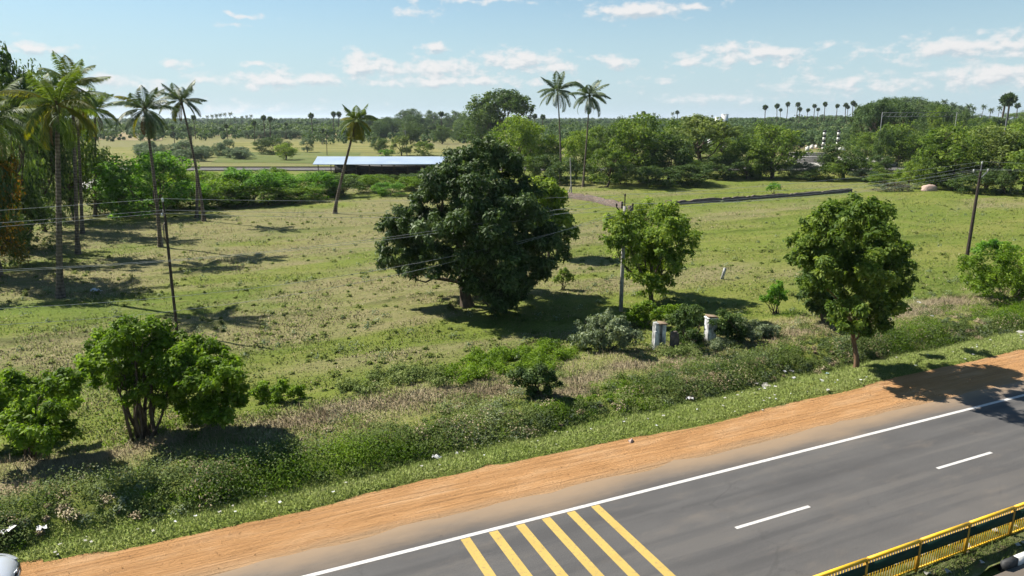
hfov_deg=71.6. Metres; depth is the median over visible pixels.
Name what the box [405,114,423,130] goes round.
tree
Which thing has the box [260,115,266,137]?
palmyra palm
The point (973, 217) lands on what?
utility pole
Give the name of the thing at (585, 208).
power line
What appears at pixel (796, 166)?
bush
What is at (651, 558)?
rumble stripe
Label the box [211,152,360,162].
paddy field
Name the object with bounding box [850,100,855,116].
palmyra palm
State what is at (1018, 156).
tree
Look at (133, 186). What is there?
bush
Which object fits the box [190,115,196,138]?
palmyra palm
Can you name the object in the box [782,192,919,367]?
tree
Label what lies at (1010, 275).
bush
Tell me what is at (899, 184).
brush pile
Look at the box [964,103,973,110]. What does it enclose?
coconut palm
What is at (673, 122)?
tree
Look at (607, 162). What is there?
tree
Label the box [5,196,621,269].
power line
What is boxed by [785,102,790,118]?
palmyra palm
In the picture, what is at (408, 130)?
tree
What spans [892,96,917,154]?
tree
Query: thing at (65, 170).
tree
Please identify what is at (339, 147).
grass field
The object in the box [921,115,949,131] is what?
tree
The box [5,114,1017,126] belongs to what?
woodland
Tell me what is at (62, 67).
coconut palm
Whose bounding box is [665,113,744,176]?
tree
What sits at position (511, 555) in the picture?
rumble stripe
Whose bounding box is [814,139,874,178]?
tree
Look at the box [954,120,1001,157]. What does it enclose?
tree
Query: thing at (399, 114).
tree
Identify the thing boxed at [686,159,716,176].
bush
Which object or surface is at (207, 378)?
bush
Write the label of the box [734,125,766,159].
tree
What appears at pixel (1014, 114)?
tree
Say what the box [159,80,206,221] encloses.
coconut palm
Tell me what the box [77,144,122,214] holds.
bush
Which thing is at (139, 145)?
tree
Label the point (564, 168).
bush
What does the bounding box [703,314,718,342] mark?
gate pillar
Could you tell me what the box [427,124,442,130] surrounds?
tree
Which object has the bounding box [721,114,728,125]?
water tower
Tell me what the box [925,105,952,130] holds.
tree
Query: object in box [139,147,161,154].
tree
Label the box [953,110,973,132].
tree
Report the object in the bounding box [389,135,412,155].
tree
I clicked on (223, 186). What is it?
bush
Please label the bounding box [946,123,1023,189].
tree
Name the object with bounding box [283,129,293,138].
bush
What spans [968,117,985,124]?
tree
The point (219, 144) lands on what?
tree
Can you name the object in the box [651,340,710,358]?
weed clump
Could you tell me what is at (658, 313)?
bush
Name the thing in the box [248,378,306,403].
bush
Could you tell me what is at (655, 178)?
bush
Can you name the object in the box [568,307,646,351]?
bush
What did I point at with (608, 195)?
power line
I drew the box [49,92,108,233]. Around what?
coconut palm
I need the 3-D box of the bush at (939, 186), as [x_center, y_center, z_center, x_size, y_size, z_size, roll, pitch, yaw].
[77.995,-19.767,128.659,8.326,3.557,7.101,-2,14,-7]
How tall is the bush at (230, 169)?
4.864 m
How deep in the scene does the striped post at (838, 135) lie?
274.27 m
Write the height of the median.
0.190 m
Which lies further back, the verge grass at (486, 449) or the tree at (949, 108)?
the tree at (949, 108)
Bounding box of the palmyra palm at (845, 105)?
[843,102,847,122]
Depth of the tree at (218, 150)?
230.38 m
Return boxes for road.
[212,380,1023,575]
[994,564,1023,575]
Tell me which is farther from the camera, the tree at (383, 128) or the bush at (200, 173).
the tree at (383, 128)
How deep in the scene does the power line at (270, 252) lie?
38.00 m
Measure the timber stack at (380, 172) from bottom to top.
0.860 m
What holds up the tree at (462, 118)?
on the ground at (424, 308)
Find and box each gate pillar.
[652,321,667,350]
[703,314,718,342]
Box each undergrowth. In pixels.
[0,281,1023,553]
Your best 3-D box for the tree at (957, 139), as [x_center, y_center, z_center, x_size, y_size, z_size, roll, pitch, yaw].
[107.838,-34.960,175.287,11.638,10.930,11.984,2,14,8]
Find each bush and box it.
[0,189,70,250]
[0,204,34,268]
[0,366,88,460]
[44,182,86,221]
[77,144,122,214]
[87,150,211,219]
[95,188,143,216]
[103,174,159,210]
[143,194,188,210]
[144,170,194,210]
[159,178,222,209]
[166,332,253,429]
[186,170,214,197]
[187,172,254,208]
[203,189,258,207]
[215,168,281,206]
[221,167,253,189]
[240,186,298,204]
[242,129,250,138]
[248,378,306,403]
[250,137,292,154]
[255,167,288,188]
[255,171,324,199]
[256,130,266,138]
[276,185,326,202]
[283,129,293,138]
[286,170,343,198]
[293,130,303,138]
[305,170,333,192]
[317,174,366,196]
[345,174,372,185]
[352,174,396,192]
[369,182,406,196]
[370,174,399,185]
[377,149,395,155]
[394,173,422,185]
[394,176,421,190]
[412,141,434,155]
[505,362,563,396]
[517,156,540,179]
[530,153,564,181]
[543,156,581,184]
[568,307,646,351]
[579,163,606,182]
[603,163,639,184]
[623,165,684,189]
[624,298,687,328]
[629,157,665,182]
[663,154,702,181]
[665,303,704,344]
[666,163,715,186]
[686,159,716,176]
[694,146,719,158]
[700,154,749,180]
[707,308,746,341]
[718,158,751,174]
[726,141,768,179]
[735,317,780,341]
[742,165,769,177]
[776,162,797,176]
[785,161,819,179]
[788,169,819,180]
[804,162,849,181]
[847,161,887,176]
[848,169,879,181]
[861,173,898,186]
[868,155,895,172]
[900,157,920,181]
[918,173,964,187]
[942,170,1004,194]
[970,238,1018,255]
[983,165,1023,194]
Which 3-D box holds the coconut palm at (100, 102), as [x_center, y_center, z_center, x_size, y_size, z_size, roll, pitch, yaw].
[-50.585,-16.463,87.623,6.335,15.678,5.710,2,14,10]
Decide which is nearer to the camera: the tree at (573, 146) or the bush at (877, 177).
the bush at (877, 177)
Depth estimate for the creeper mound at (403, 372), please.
32.38 m
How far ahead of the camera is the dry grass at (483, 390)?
29.70 m
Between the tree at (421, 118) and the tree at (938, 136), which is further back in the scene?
the tree at (421, 118)
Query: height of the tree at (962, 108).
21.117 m
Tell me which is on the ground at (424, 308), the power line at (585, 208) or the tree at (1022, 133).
the tree at (1022, 133)
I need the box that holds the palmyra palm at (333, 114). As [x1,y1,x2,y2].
[331,111,335,128]
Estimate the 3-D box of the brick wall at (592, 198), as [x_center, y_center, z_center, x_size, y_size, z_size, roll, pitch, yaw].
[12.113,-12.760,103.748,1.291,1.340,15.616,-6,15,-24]
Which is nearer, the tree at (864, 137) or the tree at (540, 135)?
the tree at (540, 135)
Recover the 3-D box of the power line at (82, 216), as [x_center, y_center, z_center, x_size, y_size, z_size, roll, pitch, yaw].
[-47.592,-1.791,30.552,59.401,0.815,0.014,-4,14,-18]
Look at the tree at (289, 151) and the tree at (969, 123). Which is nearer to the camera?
the tree at (289, 151)
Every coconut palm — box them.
[0,65,112,298]
[0,77,49,171]
[27,51,110,254]
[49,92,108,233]
[81,90,121,216]
[113,85,178,247]
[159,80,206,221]
[332,103,377,213]
[537,71,575,182]
[568,80,610,186]
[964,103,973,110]
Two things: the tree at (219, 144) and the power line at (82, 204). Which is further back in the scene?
the tree at (219, 144)
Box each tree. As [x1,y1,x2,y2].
[0,41,50,242]
[0,58,77,231]
[0,135,18,228]
[0,153,30,276]
[35,76,107,220]
[71,314,200,440]
[133,144,152,149]
[133,145,148,155]
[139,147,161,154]
[144,141,157,147]
[158,144,174,151]
[171,142,188,150]
[172,153,190,162]
[173,139,193,151]
[173,149,189,162]
[185,146,202,158]
[194,147,210,161]
[201,146,218,156]
[211,142,225,155]
[214,146,229,155]
[222,139,234,152]
[223,148,233,157]
[230,149,241,158]
[232,147,249,156]
[235,149,254,158]
[271,142,298,159]
[300,138,313,151]
[364,118,382,125]
[367,137,389,153]
[370,122,391,137]
[373,116,399,134]
[373,134,573,316]
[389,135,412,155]
[393,109,411,122]
[399,124,422,143]
[400,108,425,118]
[400,120,425,136]
[401,115,421,127]
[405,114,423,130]
[413,118,434,129]
[424,110,440,123]
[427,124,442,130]
[431,124,451,143]
[435,112,457,129]
[449,110,465,127]
[453,130,464,139]
[454,122,463,135]
[455,116,470,127]
[456,102,505,144]
[464,88,535,140]
[483,113,546,169]
[514,133,550,158]
[529,176,580,256]
[538,133,563,170]
[558,130,595,178]
[576,124,612,161]
[585,148,630,186]
[597,196,702,301]
[601,115,638,166]
[604,111,676,181]
[604,118,643,161]
[644,133,696,182]
[656,116,696,165]
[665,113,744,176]
[708,132,746,157]
[732,120,816,178]
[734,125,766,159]
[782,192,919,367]
[792,269,842,322]
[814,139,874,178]
[840,125,863,143]
[845,100,885,157]
[848,131,884,159]
[852,98,897,150]
[866,97,897,146]
[868,119,933,165]
[872,126,896,171]
[884,102,913,156]
[888,99,918,156]
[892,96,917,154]
[893,161,924,187]
[897,96,932,104]
[906,127,948,160]
[907,99,934,129]
[911,121,1000,189]
[912,147,963,185]
[914,102,959,130]
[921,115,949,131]
[923,106,956,117]
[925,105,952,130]
[928,124,974,161]
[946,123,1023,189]
[950,104,970,116]
[953,109,978,118]
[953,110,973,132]
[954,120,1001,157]
[964,120,979,128]
[968,116,987,148]
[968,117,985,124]
[989,126,1023,190]
[992,117,1011,128]
[994,122,1023,159]
[999,112,1023,120]
[1002,149,1023,185]
[1007,114,1023,125]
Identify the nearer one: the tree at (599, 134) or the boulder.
the boulder
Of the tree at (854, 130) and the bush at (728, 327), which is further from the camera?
the tree at (854, 130)
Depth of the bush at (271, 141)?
240.00 m
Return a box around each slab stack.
[788,156,837,161]
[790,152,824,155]
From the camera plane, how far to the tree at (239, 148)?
218.14 m
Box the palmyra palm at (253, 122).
[251,120,256,141]
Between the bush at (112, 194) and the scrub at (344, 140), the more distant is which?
the scrub at (344, 140)
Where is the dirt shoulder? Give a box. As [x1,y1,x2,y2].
[20,350,1023,575]
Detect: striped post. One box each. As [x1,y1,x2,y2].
[822,130,826,147]
[836,130,840,146]
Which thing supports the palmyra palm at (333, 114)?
on the ground at (424, 308)
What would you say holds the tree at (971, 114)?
on the ground at (424, 308)
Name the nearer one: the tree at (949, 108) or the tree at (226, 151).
the tree at (226, 151)
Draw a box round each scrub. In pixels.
[5,124,543,144]
[539,115,983,147]
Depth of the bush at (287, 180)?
105.54 m
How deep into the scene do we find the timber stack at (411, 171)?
151.26 m
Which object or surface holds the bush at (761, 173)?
on the ground at (424, 308)
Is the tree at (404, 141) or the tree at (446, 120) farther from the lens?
the tree at (446, 120)
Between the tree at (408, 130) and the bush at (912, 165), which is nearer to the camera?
the bush at (912, 165)
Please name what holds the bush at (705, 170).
on the ground at (424, 308)
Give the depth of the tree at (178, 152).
195.44 m
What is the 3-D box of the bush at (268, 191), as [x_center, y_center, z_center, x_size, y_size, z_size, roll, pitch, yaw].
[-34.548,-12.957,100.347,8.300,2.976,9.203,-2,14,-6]
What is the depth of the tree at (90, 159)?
83.25 m
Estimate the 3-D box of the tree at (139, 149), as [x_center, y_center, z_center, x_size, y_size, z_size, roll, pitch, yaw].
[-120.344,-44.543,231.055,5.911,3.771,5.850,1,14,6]
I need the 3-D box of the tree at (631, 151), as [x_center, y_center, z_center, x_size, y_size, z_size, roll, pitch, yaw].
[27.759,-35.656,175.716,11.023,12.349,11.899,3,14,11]
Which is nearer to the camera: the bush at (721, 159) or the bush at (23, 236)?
the bush at (23, 236)
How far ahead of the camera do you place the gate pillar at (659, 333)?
36.91 m
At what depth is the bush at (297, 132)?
416.57 m
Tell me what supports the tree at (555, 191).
on the ground at (424, 308)
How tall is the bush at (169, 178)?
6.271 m
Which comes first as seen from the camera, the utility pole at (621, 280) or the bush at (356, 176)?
the utility pole at (621, 280)
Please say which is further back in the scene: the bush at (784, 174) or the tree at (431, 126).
the tree at (431, 126)
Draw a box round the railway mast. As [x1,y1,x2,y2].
[999,111,1008,166]
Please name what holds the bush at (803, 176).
on the ground at (424, 308)
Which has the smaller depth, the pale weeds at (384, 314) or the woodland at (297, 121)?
the pale weeds at (384, 314)
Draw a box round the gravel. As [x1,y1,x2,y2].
[22,350,1020,575]
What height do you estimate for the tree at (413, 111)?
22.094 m
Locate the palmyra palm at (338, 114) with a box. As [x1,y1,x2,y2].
[336,112,341,132]
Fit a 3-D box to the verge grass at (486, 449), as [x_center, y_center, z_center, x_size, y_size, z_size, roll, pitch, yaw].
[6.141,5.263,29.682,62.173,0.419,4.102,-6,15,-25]
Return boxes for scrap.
[0,524,21,534]
[36,525,47,530]
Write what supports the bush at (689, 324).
on the ground at (424, 308)
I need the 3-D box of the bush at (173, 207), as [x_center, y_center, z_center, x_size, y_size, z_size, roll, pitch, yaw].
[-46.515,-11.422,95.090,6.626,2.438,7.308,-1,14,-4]
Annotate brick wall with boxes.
[567,192,622,208]
[665,188,851,204]
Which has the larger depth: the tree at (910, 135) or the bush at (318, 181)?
the tree at (910, 135)
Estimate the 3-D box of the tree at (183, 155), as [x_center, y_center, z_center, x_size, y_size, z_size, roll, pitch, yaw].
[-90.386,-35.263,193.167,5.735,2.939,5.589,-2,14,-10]
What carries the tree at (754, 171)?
on the ground at (424, 308)
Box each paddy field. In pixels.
[97,147,137,159]
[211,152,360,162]
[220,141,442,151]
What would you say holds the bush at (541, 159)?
on the ground at (424, 308)
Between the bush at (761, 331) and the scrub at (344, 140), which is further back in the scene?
the scrub at (344, 140)
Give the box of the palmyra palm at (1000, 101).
[998,94,1007,119]
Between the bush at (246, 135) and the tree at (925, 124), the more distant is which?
the bush at (246, 135)
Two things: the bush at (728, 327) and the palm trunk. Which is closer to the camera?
the bush at (728, 327)
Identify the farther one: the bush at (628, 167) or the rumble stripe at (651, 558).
the bush at (628, 167)
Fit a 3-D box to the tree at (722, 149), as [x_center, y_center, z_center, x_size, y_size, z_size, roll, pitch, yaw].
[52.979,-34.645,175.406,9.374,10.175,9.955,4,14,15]
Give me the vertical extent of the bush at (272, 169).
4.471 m
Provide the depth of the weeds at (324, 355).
47.22 m
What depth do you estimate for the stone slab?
36.89 m
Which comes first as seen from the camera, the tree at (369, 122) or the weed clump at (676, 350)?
the weed clump at (676, 350)
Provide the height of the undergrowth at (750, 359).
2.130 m
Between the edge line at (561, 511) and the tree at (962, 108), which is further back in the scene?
the tree at (962, 108)
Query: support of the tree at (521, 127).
on the ground at (424, 308)
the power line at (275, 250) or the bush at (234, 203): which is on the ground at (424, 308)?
the bush at (234, 203)
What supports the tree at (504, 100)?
on the ground at (424, 308)
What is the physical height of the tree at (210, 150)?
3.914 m
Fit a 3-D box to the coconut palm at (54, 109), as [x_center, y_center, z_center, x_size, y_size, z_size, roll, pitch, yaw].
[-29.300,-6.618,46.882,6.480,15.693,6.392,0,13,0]
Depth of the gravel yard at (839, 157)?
195.77 m
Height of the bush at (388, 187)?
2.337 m
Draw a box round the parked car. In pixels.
[0,553,21,575]
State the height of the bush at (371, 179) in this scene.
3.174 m
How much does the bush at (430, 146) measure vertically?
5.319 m
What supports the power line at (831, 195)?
attached to the utility pole at (621, 280)
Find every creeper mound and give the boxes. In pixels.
[334,362,450,395]
[438,337,577,387]
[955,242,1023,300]
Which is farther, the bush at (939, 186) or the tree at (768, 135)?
the tree at (768, 135)
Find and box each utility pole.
[161,198,177,331]
[570,158,571,192]
[616,194,633,311]
[965,161,988,267]
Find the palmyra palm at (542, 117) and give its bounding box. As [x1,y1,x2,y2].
[540,114,545,133]
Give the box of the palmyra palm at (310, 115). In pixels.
[308,112,313,137]
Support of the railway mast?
on the ground at (424, 308)
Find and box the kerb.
[868,517,1023,574]
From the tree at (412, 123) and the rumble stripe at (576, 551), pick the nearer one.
the rumble stripe at (576, 551)
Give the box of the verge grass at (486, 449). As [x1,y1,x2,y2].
[0,325,1023,566]
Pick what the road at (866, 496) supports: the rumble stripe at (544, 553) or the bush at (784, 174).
the rumble stripe at (544, 553)
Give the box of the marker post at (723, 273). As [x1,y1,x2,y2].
[720,268,726,278]
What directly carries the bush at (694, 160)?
on the ground at (424, 308)
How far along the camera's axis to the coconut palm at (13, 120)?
53.55 m
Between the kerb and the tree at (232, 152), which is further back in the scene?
the tree at (232, 152)
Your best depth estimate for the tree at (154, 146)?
239.14 m
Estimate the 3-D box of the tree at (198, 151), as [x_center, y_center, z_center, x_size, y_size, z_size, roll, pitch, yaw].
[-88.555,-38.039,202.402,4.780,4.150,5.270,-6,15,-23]
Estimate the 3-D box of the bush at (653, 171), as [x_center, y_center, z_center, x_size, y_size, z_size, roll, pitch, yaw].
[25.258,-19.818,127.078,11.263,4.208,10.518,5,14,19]
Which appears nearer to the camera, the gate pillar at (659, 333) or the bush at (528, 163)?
the gate pillar at (659, 333)
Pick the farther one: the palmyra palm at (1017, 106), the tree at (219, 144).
the palmyra palm at (1017, 106)
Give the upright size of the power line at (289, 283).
3.467 m
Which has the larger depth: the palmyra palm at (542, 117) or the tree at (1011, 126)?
the palmyra palm at (542, 117)
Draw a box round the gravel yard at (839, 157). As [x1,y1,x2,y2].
[800,156,886,165]
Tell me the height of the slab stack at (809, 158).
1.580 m
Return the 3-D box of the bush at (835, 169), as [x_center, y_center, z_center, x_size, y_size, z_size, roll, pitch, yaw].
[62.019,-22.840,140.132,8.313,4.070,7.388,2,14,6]
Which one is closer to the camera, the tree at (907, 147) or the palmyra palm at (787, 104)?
the tree at (907, 147)
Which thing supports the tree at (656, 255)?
on the ground at (424, 308)
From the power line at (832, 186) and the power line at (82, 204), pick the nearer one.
the power line at (82, 204)
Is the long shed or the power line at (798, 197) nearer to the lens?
the power line at (798, 197)
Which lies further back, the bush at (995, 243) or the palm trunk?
the palm trunk
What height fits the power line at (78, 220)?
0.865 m
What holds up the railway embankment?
on the ground at (424, 308)
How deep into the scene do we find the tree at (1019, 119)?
246.53 m
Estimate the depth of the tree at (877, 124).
215.37 m
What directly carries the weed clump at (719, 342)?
on the ground at (424, 308)
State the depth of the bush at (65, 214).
84.13 m
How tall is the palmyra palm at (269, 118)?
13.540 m
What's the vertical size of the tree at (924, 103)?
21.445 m
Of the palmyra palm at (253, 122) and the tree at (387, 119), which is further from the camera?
the tree at (387, 119)
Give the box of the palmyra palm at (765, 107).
[762,105,767,120]
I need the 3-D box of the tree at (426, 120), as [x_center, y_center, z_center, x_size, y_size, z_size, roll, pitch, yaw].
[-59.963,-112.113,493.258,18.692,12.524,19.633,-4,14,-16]
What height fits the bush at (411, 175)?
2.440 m
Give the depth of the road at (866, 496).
22.42 m
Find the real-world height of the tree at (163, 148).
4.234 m
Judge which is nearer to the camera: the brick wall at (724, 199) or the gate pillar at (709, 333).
the gate pillar at (709, 333)
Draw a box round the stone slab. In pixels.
[669,331,678,348]
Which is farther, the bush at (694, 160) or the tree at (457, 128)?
the tree at (457, 128)
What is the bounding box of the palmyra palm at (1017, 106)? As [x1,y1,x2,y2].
[1014,103,1020,117]
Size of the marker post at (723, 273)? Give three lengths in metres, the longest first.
1.100 x 0.200 x 0.140 m
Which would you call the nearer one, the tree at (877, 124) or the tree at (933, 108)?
the tree at (877, 124)
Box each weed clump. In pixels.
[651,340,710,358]
[690,336,739,350]
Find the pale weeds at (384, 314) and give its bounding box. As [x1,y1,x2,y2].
[1,195,1015,361]
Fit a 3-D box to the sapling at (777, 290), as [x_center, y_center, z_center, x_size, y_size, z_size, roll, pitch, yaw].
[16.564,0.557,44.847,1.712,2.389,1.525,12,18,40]
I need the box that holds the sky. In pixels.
[0,0,1023,117]
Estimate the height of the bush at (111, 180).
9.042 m
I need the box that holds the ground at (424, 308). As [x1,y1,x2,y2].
[0,118,1023,575]
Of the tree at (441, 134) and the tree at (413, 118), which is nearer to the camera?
the tree at (441, 134)
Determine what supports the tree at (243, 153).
on the paddy field at (304, 157)
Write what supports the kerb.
on the ground at (424, 308)
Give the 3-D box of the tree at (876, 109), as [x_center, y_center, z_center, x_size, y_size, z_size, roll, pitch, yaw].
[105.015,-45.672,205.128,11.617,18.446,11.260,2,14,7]
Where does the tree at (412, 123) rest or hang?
on the ground at (424, 308)
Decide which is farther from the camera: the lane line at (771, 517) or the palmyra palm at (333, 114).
the palmyra palm at (333, 114)
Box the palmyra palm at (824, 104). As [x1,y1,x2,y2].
[822,102,827,119]
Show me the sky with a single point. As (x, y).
(273, 58)
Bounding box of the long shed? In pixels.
[313,156,443,174]
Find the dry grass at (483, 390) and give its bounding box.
[0,287,1023,500]
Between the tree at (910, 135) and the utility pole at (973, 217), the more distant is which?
the tree at (910, 135)
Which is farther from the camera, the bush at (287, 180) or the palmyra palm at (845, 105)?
the palmyra palm at (845, 105)
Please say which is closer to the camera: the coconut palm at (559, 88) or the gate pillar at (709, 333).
the gate pillar at (709, 333)
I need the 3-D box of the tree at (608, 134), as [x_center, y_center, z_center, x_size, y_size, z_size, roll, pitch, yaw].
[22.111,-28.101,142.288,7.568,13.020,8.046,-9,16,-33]
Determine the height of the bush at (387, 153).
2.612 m
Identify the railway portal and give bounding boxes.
[879,112,957,140]
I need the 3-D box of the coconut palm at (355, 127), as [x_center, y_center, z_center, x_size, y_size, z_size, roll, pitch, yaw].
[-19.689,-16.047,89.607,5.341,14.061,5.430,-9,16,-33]
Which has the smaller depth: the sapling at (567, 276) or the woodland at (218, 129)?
the sapling at (567, 276)
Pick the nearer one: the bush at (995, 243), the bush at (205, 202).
the bush at (995, 243)
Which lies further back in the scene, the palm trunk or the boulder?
the boulder
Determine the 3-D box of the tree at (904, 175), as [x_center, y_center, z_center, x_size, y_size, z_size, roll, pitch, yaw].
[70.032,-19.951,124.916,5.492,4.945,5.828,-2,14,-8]
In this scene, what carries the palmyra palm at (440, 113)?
on the ground at (424, 308)
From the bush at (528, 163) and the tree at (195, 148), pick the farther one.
the tree at (195, 148)
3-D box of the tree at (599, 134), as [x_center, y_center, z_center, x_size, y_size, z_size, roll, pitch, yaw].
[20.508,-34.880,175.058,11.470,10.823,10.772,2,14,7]
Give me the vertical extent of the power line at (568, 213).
2.127 m
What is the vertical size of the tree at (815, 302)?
3.697 m
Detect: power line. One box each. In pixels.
[0,204,611,271]
[0,213,160,226]
[0,213,613,324]
[3,210,158,222]
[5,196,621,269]
[9,199,152,209]
[16,216,614,307]
[163,162,975,200]
[164,169,973,217]
[178,169,983,212]
[617,173,968,203]
[704,165,977,193]
[711,174,975,202]
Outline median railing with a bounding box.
[814,502,1023,575]
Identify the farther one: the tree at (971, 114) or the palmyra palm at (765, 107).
the palmyra palm at (765, 107)
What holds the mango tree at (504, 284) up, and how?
on the ground at (424, 308)
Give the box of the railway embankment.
[111,166,1001,169]
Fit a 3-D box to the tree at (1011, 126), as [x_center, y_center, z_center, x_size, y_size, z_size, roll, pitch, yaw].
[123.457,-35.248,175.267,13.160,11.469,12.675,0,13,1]
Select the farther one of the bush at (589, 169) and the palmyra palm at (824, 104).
the palmyra palm at (824, 104)
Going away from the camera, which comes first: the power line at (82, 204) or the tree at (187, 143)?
the power line at (82, 204)
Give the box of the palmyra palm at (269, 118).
[267,116,272,137]
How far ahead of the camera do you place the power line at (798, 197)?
49.91 m
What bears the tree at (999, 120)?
on the ground at (424, 308)
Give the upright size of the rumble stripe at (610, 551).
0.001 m
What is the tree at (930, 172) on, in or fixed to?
on the ground at (424, 308)
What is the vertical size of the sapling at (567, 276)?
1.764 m
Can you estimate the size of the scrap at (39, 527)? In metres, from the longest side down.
0.288 x 0.203 x 0.147 m
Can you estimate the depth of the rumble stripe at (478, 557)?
19.91 m
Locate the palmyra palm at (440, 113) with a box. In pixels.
[438,111,443,125]
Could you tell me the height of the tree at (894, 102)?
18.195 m
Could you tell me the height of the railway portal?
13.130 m
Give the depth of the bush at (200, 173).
109.50 m
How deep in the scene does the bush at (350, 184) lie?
110.36 m
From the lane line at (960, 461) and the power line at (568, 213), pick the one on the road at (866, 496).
the lane line at (960, 461)
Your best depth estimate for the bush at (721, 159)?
140.83 m
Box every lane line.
[735,505,809,528]
[936,452,991,468]
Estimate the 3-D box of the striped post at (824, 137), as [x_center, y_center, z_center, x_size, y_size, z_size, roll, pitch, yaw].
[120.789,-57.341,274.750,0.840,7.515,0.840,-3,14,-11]
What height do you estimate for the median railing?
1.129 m
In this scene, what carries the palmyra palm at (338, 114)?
on the ground at (424, 308)
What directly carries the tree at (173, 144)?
on the ground at (424, 308)
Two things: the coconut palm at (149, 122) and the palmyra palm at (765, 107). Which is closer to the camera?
the coconut palm at (149, 122)
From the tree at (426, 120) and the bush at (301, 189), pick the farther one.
the tree at (426, 120)
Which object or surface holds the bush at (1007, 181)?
on the ground at (424, 308)
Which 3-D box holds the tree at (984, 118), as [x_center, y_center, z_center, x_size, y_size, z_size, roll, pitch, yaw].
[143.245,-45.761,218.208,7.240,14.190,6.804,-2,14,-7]
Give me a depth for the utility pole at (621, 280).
45.00 m
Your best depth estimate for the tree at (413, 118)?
445.80 m
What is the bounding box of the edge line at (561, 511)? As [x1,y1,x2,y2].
[303,394,1023,575]
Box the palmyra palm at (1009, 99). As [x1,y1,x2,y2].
[1001,91,1017,122]
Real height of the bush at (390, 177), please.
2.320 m
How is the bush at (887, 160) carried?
on the ground at (424, 308)
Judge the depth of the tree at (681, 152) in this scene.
132.08 m
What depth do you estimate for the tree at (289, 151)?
207.40 m
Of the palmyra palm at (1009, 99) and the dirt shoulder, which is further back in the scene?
the palmyra palm at (1009, 99)
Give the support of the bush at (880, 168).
on the ground at (424, 308)
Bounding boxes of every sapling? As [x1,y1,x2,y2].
[553,267,575,289]
[759,280,789,313]
[765,182,780,193]
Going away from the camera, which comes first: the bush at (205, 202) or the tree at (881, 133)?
the bush at (205, 202)
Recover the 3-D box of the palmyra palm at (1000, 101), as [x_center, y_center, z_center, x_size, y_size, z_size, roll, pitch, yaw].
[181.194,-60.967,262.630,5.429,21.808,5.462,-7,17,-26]
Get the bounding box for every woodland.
[2,120,594,137]
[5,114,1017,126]
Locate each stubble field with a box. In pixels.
[99,132,161,140]
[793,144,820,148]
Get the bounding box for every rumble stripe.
[461,537,495,575]
[489,530,531,575]
[516,524,567,575]
[542,517,603,575]
[567,511,639,575]
[591,505,674,575]
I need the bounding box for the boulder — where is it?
[921,184,937,190]
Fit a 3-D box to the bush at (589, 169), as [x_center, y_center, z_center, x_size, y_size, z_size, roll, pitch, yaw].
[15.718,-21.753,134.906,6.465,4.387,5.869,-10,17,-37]
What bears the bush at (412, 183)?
on the ground at (424, 308)
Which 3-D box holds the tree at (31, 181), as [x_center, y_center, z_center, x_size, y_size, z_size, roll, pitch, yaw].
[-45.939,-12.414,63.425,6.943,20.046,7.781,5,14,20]
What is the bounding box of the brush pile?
[871,180,923,191]
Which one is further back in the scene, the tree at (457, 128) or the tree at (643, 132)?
the tree at (457, 128)
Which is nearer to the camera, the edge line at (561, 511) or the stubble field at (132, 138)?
the edge line at (561, 511)
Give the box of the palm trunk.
[194,173,198,217]
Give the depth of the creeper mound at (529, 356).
35.01 m
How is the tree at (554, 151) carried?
on the ground at (424, 308)
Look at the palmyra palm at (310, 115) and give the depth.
408.68 m
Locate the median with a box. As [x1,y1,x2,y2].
[868,519,1023,575]
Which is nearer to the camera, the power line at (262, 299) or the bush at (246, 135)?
the power line at (262, 299)
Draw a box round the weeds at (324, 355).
[0,189,1023,392]
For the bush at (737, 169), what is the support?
on the ground at (424, 308)
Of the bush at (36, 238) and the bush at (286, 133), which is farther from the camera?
the bush at (286, 133)
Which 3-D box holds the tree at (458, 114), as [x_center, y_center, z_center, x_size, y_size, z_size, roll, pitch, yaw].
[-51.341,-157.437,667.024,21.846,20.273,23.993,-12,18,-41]

